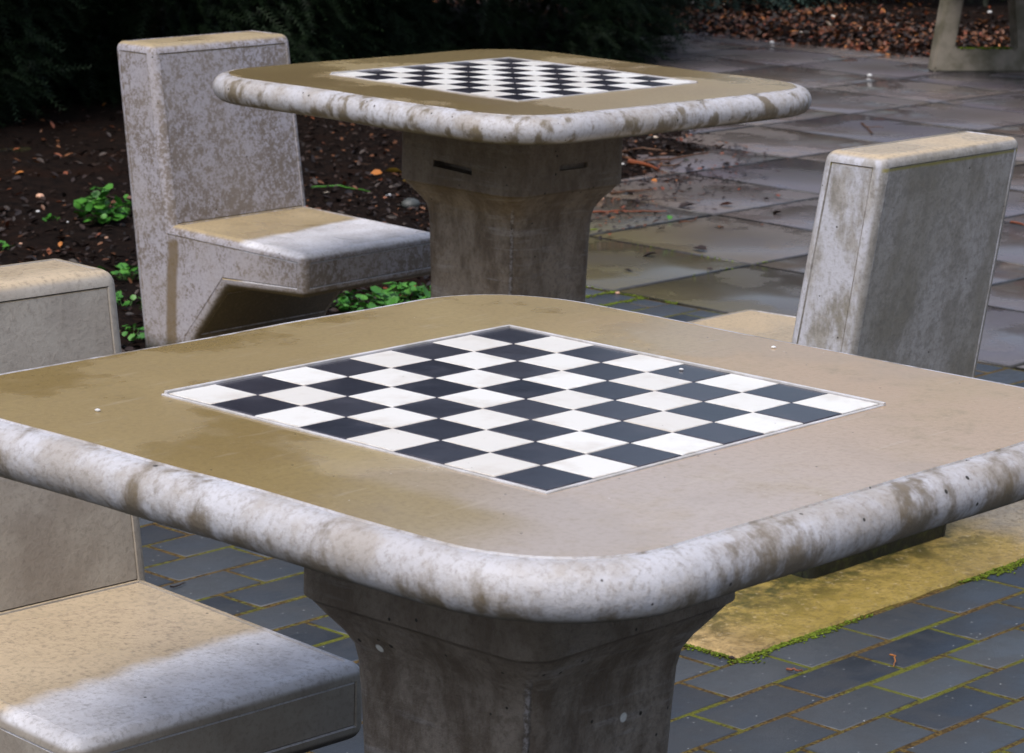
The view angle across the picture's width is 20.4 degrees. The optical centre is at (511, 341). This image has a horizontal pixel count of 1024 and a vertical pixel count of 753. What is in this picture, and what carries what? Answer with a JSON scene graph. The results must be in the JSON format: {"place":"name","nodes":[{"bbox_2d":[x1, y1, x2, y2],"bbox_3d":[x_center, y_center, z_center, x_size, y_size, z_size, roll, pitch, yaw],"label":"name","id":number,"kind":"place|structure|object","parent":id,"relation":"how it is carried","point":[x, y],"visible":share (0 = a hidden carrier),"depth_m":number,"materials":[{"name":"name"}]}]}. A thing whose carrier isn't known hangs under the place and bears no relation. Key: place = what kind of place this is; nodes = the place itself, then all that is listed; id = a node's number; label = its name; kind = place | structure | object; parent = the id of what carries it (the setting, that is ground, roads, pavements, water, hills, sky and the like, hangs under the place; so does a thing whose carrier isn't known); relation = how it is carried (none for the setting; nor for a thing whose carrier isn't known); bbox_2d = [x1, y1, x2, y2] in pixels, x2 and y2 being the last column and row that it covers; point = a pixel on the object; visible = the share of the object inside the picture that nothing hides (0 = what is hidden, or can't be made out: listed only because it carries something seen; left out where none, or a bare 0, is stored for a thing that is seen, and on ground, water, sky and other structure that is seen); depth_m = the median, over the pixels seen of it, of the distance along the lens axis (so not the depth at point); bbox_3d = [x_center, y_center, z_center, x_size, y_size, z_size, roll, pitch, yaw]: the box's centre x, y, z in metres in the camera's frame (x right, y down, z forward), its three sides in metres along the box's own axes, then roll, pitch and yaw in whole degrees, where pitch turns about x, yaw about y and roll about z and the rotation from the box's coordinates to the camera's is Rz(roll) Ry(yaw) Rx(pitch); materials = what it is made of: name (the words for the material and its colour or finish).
{"place":"outdoors","nodes":[
{"label":"outdoors","id":0,"kind":"place"},
{"bbox_2d":[0,0,704,351],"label":"planting bed","id":1,"kind":"object","parent":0,"point":[86,132],"visible":0.13,"depth_m":9.16,"materials":[{"name":"soil"}]},
{"bbox_2d":[0,240,14,249],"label":"weed plant","id":2,"kind":"object","parent":1,"relation":"on","point":[3,243],"visible":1,"depth_m":7.74,"materials":[{"name":"green plant"}]},
{"bbox_2d":[42,213,59,220],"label":"weed plant","id":3,"kind":"object","parent":1,"relation":"on","point":[48,217],"visible":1,"depth_m":8.20,"materials":[{"name":"green plant"}]},
{"bbox_2d":[0,0,119,127],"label":"yew shrub","id":4,"kind":"object","parent":1,"relation":"on","point":[27,61],"visible":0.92,"depth_m":10.22,"materials":[{"name":"green plant"}]},
{"bbox_2d":[0,0,198,108],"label":"yew shrub","id":5,"kind":"object","parent":1,"relation":"on","point":[86,47],"visible":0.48,"depth_m":10.80,"materials":[{"name":"green plant"}]},
{"bbox_2d":[73,184,127,224],"bbox_3d":[-1.184,-0.391,8.184,0.153,0.124,0.166,-6,14,-32],"label":"weed plant","id":6,"kind":"object","parent":1,"relation":"on","point":[99,204],"visible":1,"depth_m":8.17,"materials":[{"name":"green plant"}]},
{"bbox_2d":[97,263,138,280],"bbox_3d":[-1.021,-0.178,7.398,0.168,0.051,0.100,12,16,41],"label":"weed plant","id":7,"kind":"object","parent":1,"relation":"on","point":[124,269],"visible":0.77,"depth_m":7.39,"materials":[{"name":"green plant"}]},
{"bbox_2d":[113,194,132,216],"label":"weed plant","id":8,"kind":"object","parent":1,"relation":"on","point":[126,208],"visible":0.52,"depth_m":8.30,"materials":[{"name":"green plant"}]},
{"bbox_2d":[116,291,141,309],"bbox_3d":[-0.951,-0.094,6.986,0.199,0.043,0.110,12,16,41],"label":"weed plant","id":9,"kind":"object","parent":1,"relation":"on","point":[119,295],"visible":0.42,"depth_m":7.01,"materials":[{"name":"green plant"}]},
{"bbox_2d":[119,323,144,340],"bbox_3d":[-0.894,-0.021,6.687,0.135,0.033,0.100,25,26,62],"label":"weed plant","id":10,"kind":"object","parent":1,"relation":"on","point":[131,337],"visible":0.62,"depth_m":6.64,"materials":[{"name":"green plant"}]},
{"bbox_2d":[0,0,467,110],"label":"yew shrub","id":11,"kind":"object","parent":1,"relation":"on","point":[395,26],"visible":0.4,"depth_m":11.00,"materials":[{"name":"green plant"}]},
{"bbox_2d":[117,30,430,347],"bbox_3d":[-0.511,-0.267,6.166,0.581,0.745,0.418,11,15,39],"label":"chess chair","id":12,"kind":"object","parent":1,"relation":"on","point":[233,233],"visible":0.77,"depth_m":6.12,"materials":[{"name":"concrete"}]},
{"bbox_2d":[311,185,369,191],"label":"twig","id":13,"kind":"object","parent":1,"relation":"on","point":[338,185],"visible":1,"depth_m":9.01,"materials":[{"name":"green plant"}]},
{"bbox_2d":[0,87,729,351],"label":"leaf litter","id":14,"kind":"object","parent":1,"relation":"on","point":[314,180],"visible":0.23,"depth_m":9.00,"materials":[{"name":"brown plant"}]},
{"bbox_2d":[330,286,403,311],"bbox_3d":[-0.362,-0.096,7.096,0.231,0.074,0.193,12,16,41],"label":"weed plant","id":15,"kind":"object","parent":1,"relation":"on","point":[345,301],"visible":0.64,"depth_m":7.11,"materials":[{"name":"green plant"}]},
{"bbox_2d":[371,169,381,174],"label":"fallen leaf","id":16,"kind":"object","parent":1,"relation":"on","point":[375,172],"visible":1,"depth_m":9.26,"materials":[{"name":"orange plant"}]},
{"bbox_2d":[385,168,401,172],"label":"fallen leaf","id":17,"kind":"object","parent":1,"relation":"on","point":[394,170],"visible":0.92,"depth_m":9.26,"materials":[{"name":"plant"}]},
{"bbox_2d":[370,281,430,302],"bbox_3d":[-0.267,-0.119,7.219,0.217,0.073,0.188,12,16,41],"label":"weed plant","id":18,"kind":"object","parent":1,"relation":"on","point":[407,287],"visible":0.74,"depth_m":7.22,"materials":[{"name":"green plant"}]},
{"bbox_2d":[401,198,419,208],"bbox_3d":[-0.308,-0.416,8.650,0.056,0.036,0.067,7,13,26],"label":"pebble","id":19,"kind":"object","parent":1,"relation":"on","point":[409,202],"visible":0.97,"depth_m":8.63,"materials":[{"name":"grey stone"}]},
{"bbox_2d":[413,283,430,297],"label":"weed plant","id":20,"kind":"object","parent":1,"relation":"on","point":[423,286],"visible":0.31,"depth_m":7.29,"materials":[{"name":"green plant"}]},
{"bbox_2d":[155,0,710,63],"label":"yew shrub","id":21,"kind":"object","parent":1,"relation":"on","point":[606,30],"visible":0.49,"depth_m":12.54,"materials":[{"name":"green plant"}]},
{"bbox_2d":[628,158,658,170],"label":"twig","id":22,"kind":"object","parent":1,"relation":"on","point":[633,162],"visible":1,"depth_m":9.64,"materials":[{"name":"brown wood"}]},
{"bbox_2d":[622,147,675,152],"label":"twig","id":23,"kind":"object","parent":1,"relation":"on","point":[627,150],"visible":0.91,"depth_m":10.02,"materials":[{"name":"brown wood"}]},
{"bbox_2d":[139,288,1023,752],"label":"block paving","id":24,"kind":"structure","parent":0,"point":[869,702],"depth_m":4.42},
{"bbox_2d":[0,259,361,752],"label":"chess chair","id":25,"kind":"object","parent":24,"relation":"on","point":[105,647],"visible":0.91,"depth_m":3.29,"materials":[{"name":"grey concrete"}]},
{"bbox_2d":[0,294,1023,752],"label":"chess table","id":26,"kind":"object","parent":24,"relation":"on","point":[510,524],"visible":1,"depth_m":2.69,"materials":[{"name":"beige concrete"}]},
{"bbox_2d":[786,668,802,671],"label":"twig","id":27,"kind":"object","parent":24,"relation":"on","point":[791,669],"visible":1,"depth_m":4.38,"materials":[{"name":"brown wood"}]},
{"bbox_2d":[684,558,1023,664],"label":"moss","id":28,"kind":"object","parent":24,"relation":"on","point":[1009,566],"visible":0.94,"depth_m":4.55,"materials":[{"name":"green plant"}]},
{"bbox_2d":[436,0,1009,57],"bbox_3d":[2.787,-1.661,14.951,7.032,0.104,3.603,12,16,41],"label":"leaf litter","id":29,"kind":"object","parent":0,"point":[726,15],"visible":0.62,"depth_m":14.41,"materials":[{"name":"brown plant"}]},
{"bbox_2d":[581,0,842,11],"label":"shrub","id":30,"kind":"object","parent":29,"relation":"on","point":[735,4],"visible":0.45,"depth_m":15.22,"materials":[{"name":"green plant"}]},
{"bbox_2d":[535,32,1023,370],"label":"slab paving","id":31,"kind":"structure","parent":0,"point":[900,97],"depth_m":9.37,"materials":[{"name":"grey stone"}]},
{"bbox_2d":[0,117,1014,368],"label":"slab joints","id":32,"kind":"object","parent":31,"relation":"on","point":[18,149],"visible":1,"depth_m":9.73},
{"bbox_2d":[213,49,811,302],"bbox_3d":[-0.006,-0.148,5.636,0.925,0.754,0.925,12,16,42],"label":"chess table","id":33,"kind":"object","parent":31,"relation":"on","point":[511,166],"visible":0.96,"depth_m":5.47,"materials":[{"name":"beige concrete"}]},
{"bbox_2d":[592,210,665,212],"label":"twig","id":34,"kind":"object","parent":31,"relation":"on","point":[600,211],"visible":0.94,"depth_m":8.68,"materials":[{"name":"brown wood"}]},
{"bbox_2d":[610,189,653,194],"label":"twig","id":35,"kind":"object","parent":31,"relation":"on","point":[617,192],"visible":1,"depth_m":9.06,"materials":[{"name":"brown wood"}]},
{"bbox_2d":[622,198,664,200],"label":"twig","id":36,"kind":"object","parent":31,"relation":"on","point":[645,200],"visible":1,"depth_m":8.91,"materials":[{"name":"brown wood"}]},
{"bbox_2d":[622,152,708,161],"bbox_3d":[0.539,-0.648,9.899,0.355,0.013,0.170,-7,14,-35],"label":"twig","id":37,"kind":"object","parent":31,"relation":"on","point":[657,159],"visible":0.83,"depth_m":9.80,"materials":[{"name":"brown wood"}]},
{"bbox_2d":[659,161,681,166],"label":"twig","id":38,"kind":"object","parent":31,"relation":"on","point":[670,165],"visible":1,"depth_m":9.66,"materials":[{"name":"brown wood"}]},
{"bbox_2d":[585,229,773,306],"bbox_3d":[0.197,-0.205,7.777,1.199,0.004,1.211,-5,14,-30],"label":"moss","id":39,"kind":"object","parent":31,"relation":"on","point":[641,297],"visible":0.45,"depth_m":7.36,"materials":[{"name":"plant"}]},
{"bbox_2d":[665,178,695,181],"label":"twig","id":40,"kind":"object","parent":31,"relation":"on","point":[678,179],"visible":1,"depth_m":9.36,"materials":[{"name":"brown wood"}]},
{"bbox_2d":[678,202,694,207],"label":"fallen leaf","id":41,"kind":"object","parent":31,"relation":"on","point":[685,204],"visible":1,"depth_m":8.83,"materials":[{"name":"plant"}]},
{"bbox_2d":[590,142,804,239],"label":"leaf litter","id":42,"kind":"object","parent":31,"relation":"on","point":[674,198],"visible":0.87,"depth_m":9.17,"materials":[{"name":"brown plant"}]},
{"bbox_2d":[693,245,706,249],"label":"fallen leaf","id":43,"kind":"object","parent":31,"relation":"on","point":[701,247],"visible":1,"depth_m":8.06,"materials":[{"name":"plant"}]},
{"bbox_2d":[861,123,883,133],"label":"twig","id":44,"kind":"object","parent":31,"relation":"on","point":[870,127],"visible":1,"depth_m":10.81,"materials":[{"name":"wood"}]},
{"bbox_2d":[928,0,1023,71],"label":"concrete bench","id":45,"kind":"object","parent":31,"relation":"on","point":[947,54],"visible":1,"depth_m":12.85,"materials":[{"name":"grey concrete"}]},
{"label":"ground","id":46,"kind":"structure","parent":0,"visible":0},
{"bbox_2d":[686,500,1023,659],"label":"concrete pad","id":47,"kind":"object","parent":46,"relation":"on","point":[758,617],"visible":0.18,"depth_m":4.83,"materials":[{"name":"yellow concrete"}]},
{"bbox_2d":[689,131,1017,578],"bbox_3d":[0.522,-0.009,5.059,0.581,0.745,0.418,12,16,41],"label":"chess chair","id":48,"kind":"object","parent":47,"relation":"on","point":[903,251],"visible":0.4,"depth_m":4.81,"materials":[{"name":"grey concrete"}]}
]}

